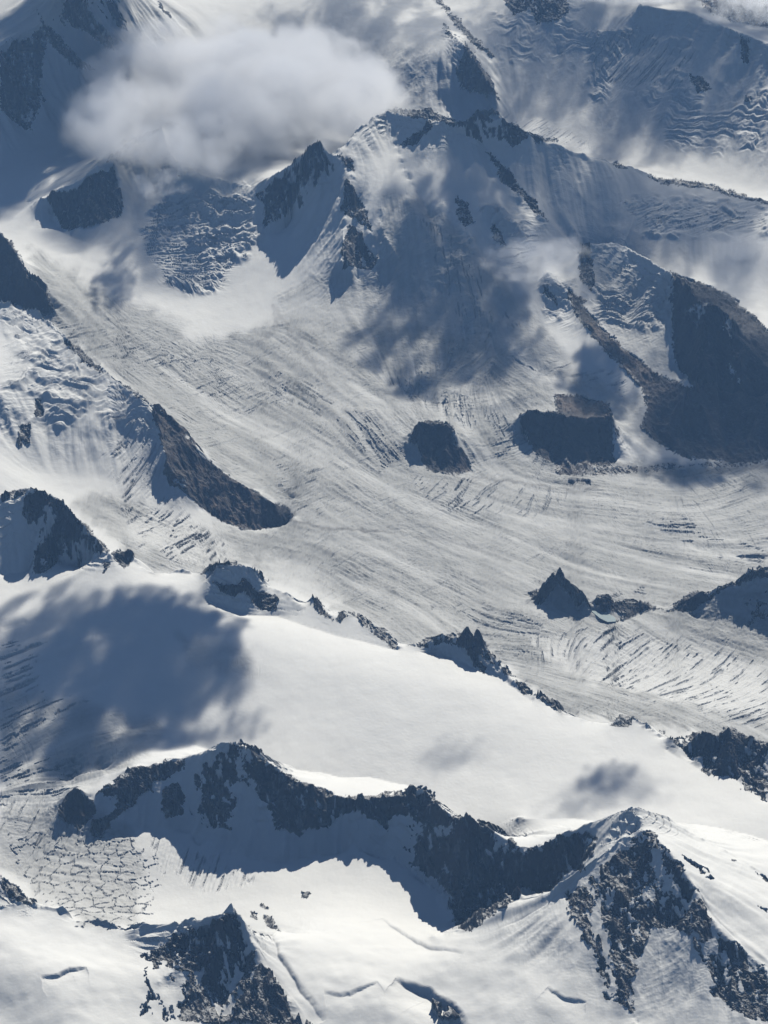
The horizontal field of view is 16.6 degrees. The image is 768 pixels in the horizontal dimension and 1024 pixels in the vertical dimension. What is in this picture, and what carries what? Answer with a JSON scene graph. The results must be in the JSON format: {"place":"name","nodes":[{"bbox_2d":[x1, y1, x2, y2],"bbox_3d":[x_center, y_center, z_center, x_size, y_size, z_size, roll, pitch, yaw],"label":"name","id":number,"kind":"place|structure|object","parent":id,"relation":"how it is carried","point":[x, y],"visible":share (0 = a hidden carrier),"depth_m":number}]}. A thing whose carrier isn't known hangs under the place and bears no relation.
{"place":"outdoors","nodes":[
{"label":"outdoors","id":0,"kind":"place"},
{"bbox_2d":[0,487,119,624],"bbox_3d":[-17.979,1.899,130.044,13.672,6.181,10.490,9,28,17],"label":"mountain","id":1,"kind":"structure","parent":0,"point":[54,543],"depth_m":128.74},
{"bbox_2d":[0,0,233,166],"bbox_3d":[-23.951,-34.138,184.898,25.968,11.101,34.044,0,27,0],"label":"mountain","id":2,"kind":"structure","parent":0,"point":[77,77],"depth_m":181.64},
{"bbox_2d":[0,121,292,259],"bbox_3d":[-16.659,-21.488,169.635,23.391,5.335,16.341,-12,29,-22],"label":"mountain","id":3,"kind":"structure","parent":0,"point":[170,166],"depth_m":168.31},
{"bbox_2d":[0,298,293,530],"bbox_3d":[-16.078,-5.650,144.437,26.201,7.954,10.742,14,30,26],"label":"mountain","id":4,"kind":"structure","parent":0,"point":[58,392],"depth_m":142.15},
{"bbox_2d":[0,901,400,1023],"bbox_3d":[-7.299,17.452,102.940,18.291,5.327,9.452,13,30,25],"label":"mountain","id":5,"kind":"structure","parent":0,"point":[228,965],"depth_m":101.33},
{"bbox_2d":[34,681,558,921],"bbox_3d":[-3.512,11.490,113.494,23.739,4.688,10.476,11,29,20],"label":"mountain ridge","id":6,"kind":"structure","parent":0,"point":[220,768],"depth_m":112.81},
{"bbox_2d":[0,0,767,1023],"bbox_3d":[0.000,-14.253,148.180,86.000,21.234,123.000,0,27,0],"label":"glacier","id":7,"kind":"object","parent":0,"point":[220,334],"visible":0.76,"depth_m":147.54},
{"bbox_2d":[0,875,42,906],"bbox_3d":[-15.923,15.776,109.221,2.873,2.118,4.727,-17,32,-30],"label":"rock outcrop","id":8,"kind":"object","parent":7,"relation":"on","point":[11,893],"visible":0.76,"depth_m":108.15},
{"bbox_2d":[0,233,105,354],"bbox_3d":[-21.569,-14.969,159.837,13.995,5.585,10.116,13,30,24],"label":"rock spur","id":9,"kind":"structure","parent":7,"relation":"on","point":[61,292],"depth_m":158.19},
{"bbox_2d":[397,418,486,475],"bbox_3d":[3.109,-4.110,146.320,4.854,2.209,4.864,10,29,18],"label":"rock outcrop","id":10,"kind":"object","parent":7,"relation":"on","point":[448,447],"visible":1,"depth_m":145.66},
{"bbox_2d":[429,12,519,126],"bbox_3d":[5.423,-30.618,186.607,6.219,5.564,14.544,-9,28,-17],"label":"rock spur","id":11,"kind":"structure","parent":7,"relation":"on","point":[478,85],"depth_m":185.61},
{"bbox_2d":[478,392,667,485],"bbox_3d":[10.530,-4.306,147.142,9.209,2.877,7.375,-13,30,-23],"label":"rock outcrop","id":12,"kind":"object","parent":7,"relation":"on","point":[567,434],"visible":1,"depth_m":146.72},
{"bbox_2d":[528,567,669,623],"bbox_3d":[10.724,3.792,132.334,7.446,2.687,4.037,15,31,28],"label":"rock outcrop","id":13,"kind":"object","parent":7,"relation":"on","point":[558,588],"visible":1,"depth_m":131.59},
{"bbox_2d":[591,610,615,622],"bbox_3d":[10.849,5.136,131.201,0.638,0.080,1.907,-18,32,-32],"label":"lake","id":14,"kind":"structure","parent":7,"relation":"on","point":[606,617],"depth_m":130.99},
{"bbox_2d":[0,579,767,1023],"bbox_3d":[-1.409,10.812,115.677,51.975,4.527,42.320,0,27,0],"label":"snowfield","id":15,"kind":"structure","parent":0,"point":[66,675],"depth_m":115.33},
{"bbox_2d":[632,727,767,801],"bbox_3d":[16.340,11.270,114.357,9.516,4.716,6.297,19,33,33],"label":"rock ridge","id":16,"kind":"object","parent":15,"relation":"on","point":[739,756],"visible":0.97,"depth_m":112.86},
{"bbox_2d":[103,549,690,748],"bbox_3d":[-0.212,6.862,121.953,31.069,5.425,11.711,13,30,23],"label":"mountain ridge","id":17,"kind":"structure","parent":0,"point":[147,598],"depth_m":124.10},
{"bbox_2d":[236,109,767,317],"bbox_3d":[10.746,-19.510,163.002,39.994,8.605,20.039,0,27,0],"label":"mountain","id":18,"kind":"structure","parent":0,"point":[373,231],"depth_m":163.19},
{"bbox_2d":[328,807,767,1023],"bbox_3d":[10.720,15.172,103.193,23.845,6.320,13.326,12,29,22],"label":"mountain","id":19,"kind":"structure","parent":0,"point":[672,914],"depth_m":101.11},
{"bbox_2d":[481,242,767,476],"bbox_3d":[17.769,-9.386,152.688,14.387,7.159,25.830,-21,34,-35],"label":"mountain","id":20,"kind":"structure","parent":0,"point":[712,404],"depth_m":151.52},
{"bbox_2d":[593,0,767,143],"bbox_3d":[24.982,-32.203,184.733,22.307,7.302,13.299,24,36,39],"label":"mountain","id":21,"kind":"structure","parent":0,"point":[706,61],"depth_m":184.27},
{"bbox_2d":[667,567,767,659],"bbox_3d":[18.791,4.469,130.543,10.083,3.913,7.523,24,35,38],"label":"mountain ridge","id":22,"kind":"structure","parent":0,"point":[731,617],"depth_m":130.05}
]}

